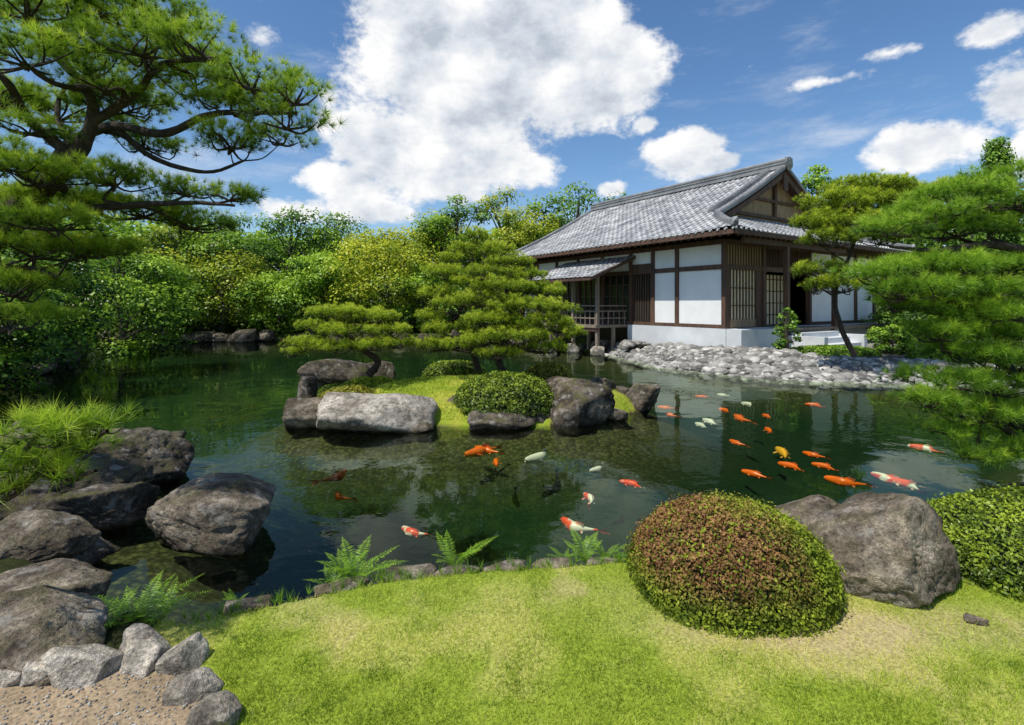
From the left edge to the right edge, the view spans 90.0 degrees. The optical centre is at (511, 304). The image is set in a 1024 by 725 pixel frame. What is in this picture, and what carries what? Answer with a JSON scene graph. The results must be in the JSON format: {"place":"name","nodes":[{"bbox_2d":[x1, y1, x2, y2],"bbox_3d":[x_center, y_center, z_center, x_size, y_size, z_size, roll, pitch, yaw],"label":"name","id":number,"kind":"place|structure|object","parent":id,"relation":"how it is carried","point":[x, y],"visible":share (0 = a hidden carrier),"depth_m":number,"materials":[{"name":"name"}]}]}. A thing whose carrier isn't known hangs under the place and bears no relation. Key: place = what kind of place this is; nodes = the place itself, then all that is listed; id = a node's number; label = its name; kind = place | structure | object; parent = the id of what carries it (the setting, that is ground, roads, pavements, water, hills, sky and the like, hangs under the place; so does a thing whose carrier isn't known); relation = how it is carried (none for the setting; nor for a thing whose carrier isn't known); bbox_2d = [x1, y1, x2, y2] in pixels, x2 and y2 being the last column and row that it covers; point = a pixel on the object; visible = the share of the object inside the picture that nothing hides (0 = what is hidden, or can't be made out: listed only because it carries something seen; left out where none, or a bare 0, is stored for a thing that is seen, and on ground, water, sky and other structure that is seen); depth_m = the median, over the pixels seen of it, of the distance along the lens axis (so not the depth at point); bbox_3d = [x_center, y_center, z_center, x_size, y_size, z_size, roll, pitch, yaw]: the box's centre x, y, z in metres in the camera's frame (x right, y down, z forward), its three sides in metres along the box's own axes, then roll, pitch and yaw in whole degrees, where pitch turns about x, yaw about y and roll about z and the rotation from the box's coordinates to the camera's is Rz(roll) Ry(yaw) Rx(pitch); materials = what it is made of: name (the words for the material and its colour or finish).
{"place":"outdoors","nodes":[
{"label":"outdoors","id":0,"kind":"place"},
{"bbox_2d":[0,671,192,724],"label":"path gravel","id":1,"kind":"structure","parent":0,"point":[89,703],"depth_m":2.30,"materials":[{"name":"gravel"}]},
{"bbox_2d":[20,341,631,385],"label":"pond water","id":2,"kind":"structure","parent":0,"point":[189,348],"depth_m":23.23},
{"bbox_2d":[145,472,275,560],"bbox_3d":[-2.817,2.008,4.785,1.145,0.664,0.858,0,0,0],"label":"boulder","id":3,"kind":"object","parent":2,"relation":"in","point":[224,515],"visible":1,"depth_m":4.50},
{"bbox_2d":[309,469,346,485],"bbox_3d":[-2.329,2.217,6.588,0.199,0.142,0.588,0,0,32],"label":"koi fish","id":4,"kind":"object","parent":2,"relation":"on","point":[338,476],"visible":1,"depth_m":6.56},
{"bbox_2d":[402,526,435,536],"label":"koi fish","id":5,"kind":"object","parent":2,"relation":"on","point":[410,531],"visible":1,"depth_m":4.97},
{"bbox_2d":[410,422,433,433],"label":"boulder","id":6,"kind":"object","parent":2,"relation":"on","point":[423,427],"visible":0.88,"depth_m":8.63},
{"bbox_2d":[464,443,504,456],"bbox_3d":[-0.415,2.212,7.807,0.736,0.186,0.272,0,0,-39],"label":"koi fish","id":7,"kind":"object","parent":2,"relation":"on","point":[480,451],"visible":0.88,"depth_m":7.67},
{"bbox_2d":[524,448,548,462],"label":"koi fish","id":8,"kind":"object","parent":2,"relation":"on","point":[539,457],"visible":1,"depth_m":7.37},
{"bbox_2d":[537,342,604,359],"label":"footing stones","id":9,"kind":"object","parent":2,"relation":"in","point":[597,352],"visible":0.5,"depth_m":21.47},
{"bbox_2d":[561,517,608,533],"bbox_3d":[0.702,2.218,5.120,0.544,0.133,0.192,0,0,39],"label":"koi fish","id":10,"kind":"object","parent":2,"relation":"on","point":[577,526],"visible":0.97,"depth_m":5.08},
{"bbox_2d":[582,492,594,509],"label":"koi fish","id":11,"kind":"object","parent":2,"relation":"on","point":[589,497],"visible":1,"depth_m":5.84},
{"bbox_2d":[619,479,646,490],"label":"koi fish","id":12,"kind":"object","parent":2,"relation":"on","point":[630,483],"visible":1,"depth_m":6.34},
{"bbox_2d":[741,469,772,480],"bbox_3d":[3.201,2.220,6.686,0.156,0.109,0.424,0,0,-37],"label":"koi fish","id":13,"kind":"object","parent":2,"relation":"on","point":[755,473],"visible":1,"depth_m":6.69},
{"bbox_2d":[773,446,789,460],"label":"koi fish","id":14,"kind":"object","parent":2,"relation":"on","point":[782,452],"visible":1,"depth_m":7.62},
{"bbox_2d":[778,461,805,473],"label":"koi fish","id":15,"kind":"object","parent":2,"relation":"on","point":[789,465],"visible":1,"depth_m":7.04},
{"bbox_2d":[802,451,831,459],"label":"koi fish","id":16,"kind":"object","parent":2,"relation":"on","point":[812,454],"visible":1,"depth_m":7.54},
{"bbox_2d":[811,462,838,472],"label":"koi fish","id":17,"kind":"object","parent":2,"relation":"on","point":[822,465],"visible":1,"depth_m":7.04},
{"bbox_2d":[824,475,877,487],"bbox_3d":[4.243,2.217,6.406,0.579,0.141,0.197,0,0,29],"label":"koi fish","id":18,"kind":"object","parent":2,"relation":"on","point":[844,482],"visible":1,"depth_m":6.38},
{"bbox_2d":[871,471,925,487],"bbox_3d":[4.877,2.217,6.486,0.202,0.144,0.590,0,0,-40],"label":"koi fish","id":19,"kind":"object","parent":2,"relation":"on","point":[884,478],"visible":0.77,"depth_m":6.50},
{"bbox_2d":[893,478,928,496],"bbox_3d":[4.862,2.218,6.261,0.183,0.131,0.533,0,0,-4],"label":"koi fish","id":20,"kind":"object","parent":2,"relation":"on","point":[908,484],"visible":1,"depth_m":6.32},
{"bbox_2d":[908,444,946,455],"bbox_3d":[6.373,2.218,7.852,0.179,0.128,0.516,0,0,-20],"label":"koi fish","id":21,"kind":"object","parent":2,"relation":"on","point":[924,448],"visible":1,"depth_m":7.90},
{"bbox_2d":[977,479,1001,487],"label":"koi fish","id":22,"kind":"object","parent":2,"relation":"on","point":[989,483],"visible":0.69,"depth_m":6.34},
{"bbox_2d":[0,306,1023,724],"bbox_3d":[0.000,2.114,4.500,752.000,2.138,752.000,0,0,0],"label":"ground","id":23,"kind":"structure","parent":0,"point":[226,416],"depth_m":6.80,"materials":[{"name":"plant"}]},
{"bbox_2d":[0,492,64,519],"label":"boulder","id":24,"kind":"object","parent":23,"relation":"on","point":[32,502],"visible":0.2,"depth_m":4.74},
{"bbox_2d":[0,423,75,452],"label":"boulder","id":25,"kind":"object","parent":23,"relation":"on","point":[19,436],"visible":0.02,"depth_m":5.96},
{"bbox_2d":[0,255,87,405],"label":"maple tree","id":26,"kind":"object","parent":23,"relation":"on","point":[27,351],"visible":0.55,"depth_m":13.10,"materials":[{"name":"green plant"}]},
{"bbox_2d":[0,509,101,562],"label":"boulder","id":27,"kind":"object","parent":23,"relation":"on","point":[35,536],"visible":0.81,"depth_m":4.07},
{"bbox_2d":[0,585,107,686],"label":"boulder","id":28,"kind":"object","parent":23,"relation":"on","point":[36,622],"visible":0.69,"depth_m":2.66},
{"bbox_2d":[0,558,112,600],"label":"boulder","id":29,"kind":"object","parent":23,"relation":"on","point":[78,576],"visible":0.4,"depth_m":3.23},
{"bbox_2d":[0,225,142,386],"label":"maple tree","id":30,"kind":"object","parent":23,"relation":"on","point":[71,340],"visible":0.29,"depth_m":17.15,"materials":[{"name":"green plant"}]},
{"bbox_2d":[0,391,145,509],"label":"clump","id":31,"kind":"object","parent":23,"relation":"on","point":[54,425],"visible":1,"depth_m":2.54,"materials":[{"name":"green plant"}]},
{"bbox_2d":[0,453,145,496],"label":"boulder","id":32,"kind":"object","parent":23,"relation":"on","point":[115,470],"visible":0.2,"depth_m":5.20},
{"bbox_2d":[69,537,121,565],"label":"boulder","id":33,"kind":"object","parent":23,"relation":"on","point":[101,548],"visible":0.32,"depth_m":4.28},
{"bbox_2d":[36,482,160,535],"bbox_3d":[-4.048,1.986,5.022,0.976,0.473,0.618,0,0,-43],"label":"boulder","id":34,"kind":"object","parent":23,"relation":"on","point":[108,509],"visible":0.77,"depth_m":4.87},
{"bbox_2d":[0,623,242,724],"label":"path edging stones","id":35,"kind":"object","parent":23,"relation":"on","point":[144,650],"visible":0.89,"depth_m":2.44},
{"bbox_2d":[105,585,139,629],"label":"fern","id":36,"kind":"object","parent":23,"relation":"on","point":[107,627],"visible":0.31,"depth_m":3.03,"materials":[{"name":"green plant"}]},
{"bbox_2d":[53,428,194,486],"bbox_3d":[-4.703,1.938,6.212,1.370,0.879,1.233,0,0,0],"label":"boulder","id":37,"kind":"object","parent":23,"relation":"on","point":[163,458],"visible":0.39,"depth_m":6.14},
{"bbox_2d":[54,232,206,373],"bbox_3d":[-17.479,0.055,23.022,6.949,6.736,7.062,0,0,0],"label":"maple tree","id":38,"kind":"object","parent":23,"relation":"on","point":[156,295],"visible":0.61,"depth_m":22.95,"materials":[{"name":"green plant"}]},
{"bbox_2d":[84,571,212,630],"bbox_3d":[-2.187,1.762,2.968,0.796,0.236,0.538,0,0,-25],"label":"fern","id":39,"kind":"object","parent":23,"relation":"on","point":[140,603],"visible":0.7,"depth_m":3.03,"materials":[{"name":"green plant"}]},
{"bbox_2d":[122,576,196,625],"bbox_3d":[-2.055,1.801,3.038,0.310,0.158,0.429,0,0,0],"label":"fern","id":40,"kind":"object","parent":23,"relation":"on","point":[162,616],"visible":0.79,"depth_m":3.07,"materials":[{"name":"green plant"}]},
{"bbox_2d":[110,266,215,339],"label":"maple tree","id":41,"kind":"object","parent":23,"relation":"on","point":[190,314],"visible":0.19,"depth_m":29.14,"materials":[{"name":"green plant"}]},
{"bbox_2d":[86,221,240,333],"bbox_3d":[-21.747,-1.604,32.610,9.442,7.680,9.358,0,0,43],"label":"broadleaf tree","id":42,"kind":"object","parent":23,"relation":"on","point":[169,237],"visible":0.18,"depth_m":31.77,"materials":[{"name":"green plant"}]},
{"bbox_2d":[0,0,348,335],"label":"pine tree","id":43,"kind":"object","parent":23,"relation":"on","point":[45,194],"visible":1,"depth_m":4.30,"materials":[{"name":"green plant"}]},
{"bbox_2d":[147,210,296,323],"bbox_3d":[-19.748,-2.052,35.853,11.606,8.968,9.982,0,0,37],"label":"broadleaf tree","id":44,"kind":"object","parent":23,"relation":"on","point":[220,235],"visible":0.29,"depth_m":33.32,"materials":[{"name":"green plant"}]},
{"bbox_2d":[160,249,287,332],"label":"maple tree","id":45,"kind":"object","parent":23,"relation":"on","point":[238,277],"visible":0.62,"depth_m":30.72,"materials":[{"name":"green plant"}]},
{"bbox_2d":[224,270,323,335],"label":"maple tree","id":46,"kind":"object","parent":23,"relation":"on","point":[284,300],"visible":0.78,"depth_m":30.27,"materials":[{"name":"green plant"}]},
{"bbox_2d":[211,204,374,319],"bbox_3d":[-15.596,-2.465,38.235,10.718,9.425,10.226,0,0,0],"label":"broadleaf tree","id":47,"kind":"object","parent":23,"relation":"on","point":[283,224],"visible":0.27,"depth_m":37.13,"materials":[{"name":"green plant"}]},
{"bbox_2d":[282,398,321,435],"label":"boulder","id":48,"kind":"object","parent":23,"relation":"on","point":[299,417],"visible":0.47,"depth_m":8.84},
{"bbox_2d":[297,376,318,397],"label":"boulder","id":49,"kind":"object","parent":23,"relation":"on","point":[307,387],"visible":0.38,"depth_m":10.51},
{"bbox_2d":[133,301,510,331],"bbox_3d":[-9.996,0.800,32.026,28.159,2.025,5.122,0,0,0],"label":"shore hedge","id":50,"kind":"object","parent":23,"relation":"on","point":[227,324],"visible":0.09,"depth_m":32.40,"materials":[{"name":"green plant"}]},
{"bbox_2d":[280,250,374,334],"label":"maple tree","id":51,"kind":"object","parent":23,"relation":"on","point":[317,274],"visible":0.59,"depth_m":30.50,"materials":[{"name":"green plant"}]},
{"bbox_2d":[316,383,344,395],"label":"azalea bush","id":52,"kind":"object","parent":23,"relation":"on","point":[326,387],"visible":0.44,"depth_m":10.33,"materials":[{"name":"green plant"}]},
{"bbox_2d":[270,209,394,301],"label":"broadleaf tree","id":53,"kind":"object","parent":23,"relation":"on","point":[336,228],"visible":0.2,"depth_m":37.35,"materials":[{"name":"green plant"}]},
{"bbox_2d":[297,359,368,386],"bbox_3d":[-4.218,1.629,12.333,1.752,0.712,1.402,0,0,0],"label":"boulder","id":54,"kind":"object","parent":23,"relation":"on","point":[329,371],"visible":0.64,"depth_m":11.75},
{"bbox_2d":[316,384,377,397],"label":"azalea bush","id":55,"kind":"object","parent":23,"relation":"on","point":[351,388],"visible":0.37,"depth_m":9.81,"materials":[{"name":"green plant"}]},
{"bbox_2d":[277,301,417,377],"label":"pine tree","id":56,"kind":"object","parent":23,"relation":"on","point":[349,312],"visible":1,"depth_m":10.21,"materials":[{"name":"green plant"}]},
{"bbox_2d":[343,375,396,387],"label":"azalea bush","id":57,"kind":"object","parent":23,"relation":"on","point":[367,381],"visible":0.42,"depth_m":10.56,"materials":[{"name":"green plant"}]},
{"bbox_2d":[316,392,437,438],"bbox_3d":[-2.388,1.955,8.935,2.138,0.812,1.282,0,0,0],"label":"boulder","id":58,"kind":"object","parent":23,"relation":"on","point":[399,415],"visible":0.98,"depth_m":8.64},
{"bbox_2d":[367,361,395,379],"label":"boulder","id":59,"kind":"object","parent":23,"relation":"on","point":[387,368],"visible":0.52,"depth_m":12.21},
{"bbox_2d":[314,225,451,332],"bbox_3d":[-8.120,-1.513,33.043,8.278,7.453,9.576,0,0,27],"label":"maple tree","id":60,"kind":"object","parent":23,"relation":"on","point":[384,248],"visible":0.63,"depth_m":31.09,"materials":[{"name":"green plant"}]},
{"bbox_2d":[180,549,627,621],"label":"shore grass tufts","id":61,"kind":"object","parent":23,"relation":"on","point":[547,562],"visible":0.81,"depth_m":3.36,"materials":[{"name":"green plant"}]},
{"bbox_2d":[382,263,457,332],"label":"maple tree","id":62,"kind":"object","parent":23,"relation":"on","point":[420,278],"visible":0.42,"depth_m":31.09,"materials":[{"name":"green plant"}]},
{"bbox_2d":[223,557,624,615],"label":"lawn edging stones","id":63,"kind":"object","parent":23,"relation":"on","point":[250,603],"visible":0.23,"depth_m":3.48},
{"bbox_2d":[305,567,348,583],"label":"fern","id":64,"kind":"object","parent":63,"relation":"on","point":[340,574],"visible":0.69,"depth_m":3.42,"materials":[{"name":"green plant"}]},
{"bbox_2d":[317,549,368,577],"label":"fern","id":65,"kind":"object","parent":63,"relation":"on","point":[339,564],"visible":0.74,"depth_m":3.54,"materials":[{"name":"green plant"}]},
{"bbox_2d":[325,535,403,584],"bbox_3d":[-1.018,1.774,3.502,0.533,0.211,0.516,0,0,-27],"label":"fern","id":66,"kind":"object","parent":63,"relation":"on","point":[350,572],"visible":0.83,"depth_m":3.51,"materials":[{"name":"green plant"}]},
{"bbox_2d":[432,529,495,564],"bbox_3d":[-0.333,1.767,3.622,0.488,0.226,0.492,0,0,0],"label":"fern","id":67,"kind":"object","parent":63,"relation":"on","point":[462,555],"visible":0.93,"depth_m":3.68,"materials":[{"name":"green plant"}]},
{"bbox_2d":[376,208,478,316],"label":"broadleaf tree","id":68,"kind":"object","parent":23,"relation":"on","point":[429,247],"visible":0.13,"depth_m":36.22,"materials":[{"name":"green plant"}]},
{"bbox_2d":[422,359,486,377],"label":"azalea bush","id":69,"kind":"object","parent":23,"relation":"on","point":[450,368],"visible":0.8,"depth_m":12.06,"materials":[{"name":"green plant"}]},
{"bbox_2d":[406,194,503,327],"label":"camphor tree","id":70,"kind":"object","parent":23,"relation":"on","point":[436,223],"visible":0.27,"depth_m":34.63,"materials":[{"name":"green plant"}]},
{"bbox_2d":[413,224,510,371],"bbox_3d":[-1.081,-0.160,11.405,2.339,3.350,1.722,0,0,0],"label":"pine tree","id":71,"kind":"object","parent":23,"relation":"on","point":[437,325],"visible":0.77,"depth_m":11.32,"materials":[{"name":"green plant"}]},
{"bbox_2d":[437,272,504,331],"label":"maple tree","id":72,"kind":"object","parent":23,"relation":"on","point":[461,289],"visible":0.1,"depth_m":30.42,"materials":[{"name":"green plant"}]},
{"bbox_2d":[370,374,631,419],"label":"island grass","id":73,"kind":"structure","parent":23,"relation":"on","point":[463,377],"depth_m":10.19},
{"bbox_2d":[467,408,536,434],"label":"boulder","id":74,"kind":"object","parent":23,"relation":"on","point":[488,423],"visible":0.87,"depth_m":8.81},
{"bbox_2d":[452,370,554,417],"bbox_3d":[-0.113,1.905,9.714,2.135,1.318,1.680,0,0,0],"label":"azalea bush","id":75,"kind":"object","parent":23,"relation":"on","point":[504,391],"visible":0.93,"depth_m":9.18,"materials":[{"name":"green plant"}]},
{"bbox_2d":[449,184,560,289],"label":"willow tree","id":76,"kind":"object","parent":23,"relation":"on","point":[524,238],"visible":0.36,"depth_m":35.60,"materials":[{"name":"green plant"}]},
{"bbox_2d":[432,239,586,371],"bbox_3d":[-0.008,0.044,10.467,2.962,2.918,2.011,0,0,-26],"label":"pine tree","id":77,"kind":"object","parent":23,"relation":"on","point":[509,297],"visible":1,"depth_m":10.32,"materials":[{"name":"green plant"}]},
{"bbox_2d":[0,329,1023,494],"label":"shoreline rocks","id":78,"kind":"object","parent":23,"relation":"on","point":[243,335],"visible":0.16,"depth_m":28.57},
{"bbox_2d":[20,211,1023,320],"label":"background trees","id":79,"kind":"object","parent":23,"relation":"on","point":[127,228],"visible":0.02,"depth_m":40.76,"materials":[{"name":"green plant"}]},
{"bbox_2d":[485,201,568,273],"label":"broadleaf tree","id":80,"kind":"object","parent":23,"relation":"on","point":[562,220],"visible":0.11,"depth_m":36.83,"materials":[{"name":"green plant"}]},
{"bbox_2d":[524,361,573,379],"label":"azalea bush","id":81,"kind":"object","parent":23,"relation":"on","point":[544,370],"visible":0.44,"depth_m":10.60,"materials":[{"name":"green plant"}]},
{"bbox_2d":[515,181,625,277],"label":"broadleaf tree","id":82,"kind":"object","parent":23,"relation":"on","point":[577,210],"visible":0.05,"depth_m":45.59,"materials":[{"name":"green plant"}]},
{"bbox_2d":[544,376,614,436],"bbox_3d":[1.203,1.904,9.462,1.415,1.021,1.132,0,0,0],"label":"boulder","id":83,"kind":"object","parent":23,"relation":"on","point":[582,407],"visible":0.83,"depth_m":9.18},
{"bbox_2d":[562,527,611,562],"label":"fern","id":84,"kind":"object","parent":23,"relation":"on","point":[587,556],"visible":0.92,"depth_m":3.76,"materials":[{"name":"green plant"}]},
{"bbox_2d":[152,557,1023,724],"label":"lawn grass","id":85,"kind":"structure","parent":23,"relation":"on","point":[877,698],"depth_m":2.51,"materials":[{"name":"plant"}]},
{"bbox_2d":[590,376,616,390],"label":"boulder","id":86,"kind":"object","parent":23,"relation":"on","point":[610,384],"visible":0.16,"depth_m":10.82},
{"bbox_2d":[585,536,629,556],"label":"fern","id":87,"kind":"object","parent":23,"relation":"on","point":[610,549],"visible":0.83,"depth_m":3.78,"materials":[{"name":"green plant"}]},
{"bbox_2d":[607,408,628,422],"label":"boulder","id":88,"kind":"object","parent":23,"relation":"on","point":[617,415],"visible":0.84,"depth_m":9.43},
{"bbox_2d":[625,383,660,417],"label":"boulder","id":89,"kind":"object","parent":23,"relation":"on","point":[642,398],"visible":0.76,"depth_m":10.23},
{"bbox_2d":[500,157,915,350],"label":"japanese teahouse","id":90,"kind":"structure","parent":23,"relation":"on","point":[708,260],"depth_m":21.82,"materials":[{"name":"tile"}]},
{"bbox_2d":[622,489,852,639],"bbox_3d":[1.402,1.768,3.316,1.340,1.027,1.194,0,0,0],"label":"azalea bush","id":91,"kind":"object","parent":23,"relation":"on","point":[738,564],"visible":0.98,"depth_m":2.96,"materials":[{"name":"green plant"}]},
{"bbox_2d":[774,494,840,523],"bbox_3d":[2.512,1.843,4.321,0.727,0.446,0.509,0,0,0],"label":"boulder","id":92,"kind":"object","parent":23,"relation":"on","point":[807,507],"visible":0.3,"depth_m":4.25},
{"bbox_2d":[604,339,1023,393],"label":"river stone bank","id":93,"kind":"structure","parent":23,"relation":"on","point":[773,367],"depth_m":15.56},
{"bbox_2d":[771,307,802,349],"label":"nandina shrub","id":94,"kind":"object","parent":93,"relation":"on","point":[786,328],"visible":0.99,"depth_m":16.97,"materials":[{"name":"green plant"}]},
{"bbox_2d":[788,168,968,356],"bbox_3d":[10.772,-1.160,14.405,6.151,5.320,2.849,0,0,-7],"label":"pine tree","id":95,"kind":"object","parent":93,"relation":"on","point":[831,219],"visible":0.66,"depth_m":14.03,"materials":[{"name":"green plant"}]},
{"bbox_2d":[799,163,862,227],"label":"broadleaf tree","id":96,"kind":"object","parent":23,"relation":"on","point":[817,180],"visible":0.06,"depth_m":41.11,"materials":[{"name":"green plant"}]},
{"bbox_2d":[789,344,882,356],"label":"box hedge","id":97,"kind":"object","parent":23,"relation":"on","point":[832,350],"visible":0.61,"depth_m":16.78,"materials":[{"name":"green plant"}]},
{"bbox_2d":[796,491,960,608],"bbox_3d":[2.382,1.607,3.362,1.031,0.716,0.773,0,0,0],"label":"boulder","id":98,"kind":"object","parent":23,"relation":"on","point":[896,549],"visible":0.79,"depth_m":3.17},
{"bbox_2d":[862,324,917,354],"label":"garden shrub","id":99,"kind":"object","parent":23,"relation":"on","point":[877,334],"visible":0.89,"depth_m":17.38,"materials":[{"name":"green plant"}]},
{"bbox_2d":[858,303,955,343],"bbox_3d":[17.844,0.639,22.189,3.653,2.804,4.650,0,0,0],"label":"garden shrub","id":100,"kind":"object","parent":23,"relation":"on","point":[907,317],"visible":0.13,"depth_m":22.99,"materials":[{"name":"green plant"}]},
{"bbox_2d":[825,153,1023,471],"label":"pine tree","id":101,"kind":"object","parent":23,"relation":"on","point":[934,289],"visible":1,"depth_m":4.86,"materials":[{"name":"green plant"}]},
{"bbox_2d":[876,226,973,324],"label":"broadleaf tree","id":102,"kind":"object","parent":23,"relation":"on","point":[916,256],"visible":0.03,"depth_m":36.57,"materials":[{"name":"green plant"}]},
{"bbox_2d":[905,342,964,359],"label":"box hedge","id":103,"kind":"object","parent":23,"relation":"on","point":[915,353],"visible":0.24,"depth_m":15.77,"materials":[{"name":"green plant"}]},
{"bbox_2d":[909,221,1023,321],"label":"broadleaf tree","id":104,"kind":"object","parent":23,"relation":"on","point":[951,243],"visible":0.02,"depth_m":33.49,"materials":[{"name":"green plant"}]},
{"bbox_2d":[927,482,1023,605],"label":"azalea hedge","id":105,"kind":"object","parent":23,"relation":"on","point":[983,532],"visible":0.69,"depth_m":3.40,"materials":[{"name":"green plant"}]},
{"bbox_2d":[927,309,1023,349],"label":"garden shrub","id":106,"kind":"object","parent":23,"relation":"on","point":[1020,341],"visible":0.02,"depth_m":18.74,"materials":[{"name":"green plant"}]},
{"bbox_2d":[963,613,988,625],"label":"boulder","id":107,"kind":"object","parent":23,"relation":"on","point":[971,619],"visible":0.95,"depth_m":2.88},
{"bbox_2d":[969,136,1023,255],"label":"cypress tree","id":108,"kind":"object","parent":23,"relation":"on","point":[997,151],"visible":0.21,"depth_m":29.65,"materials":[{"name":"green plant"}]},
{"bbox_2d":[0,0,1023,305],"label":"sky","id":109,"kind":"structure","parent":0,"point":[440,99],"materials":[{"name":"blue"}]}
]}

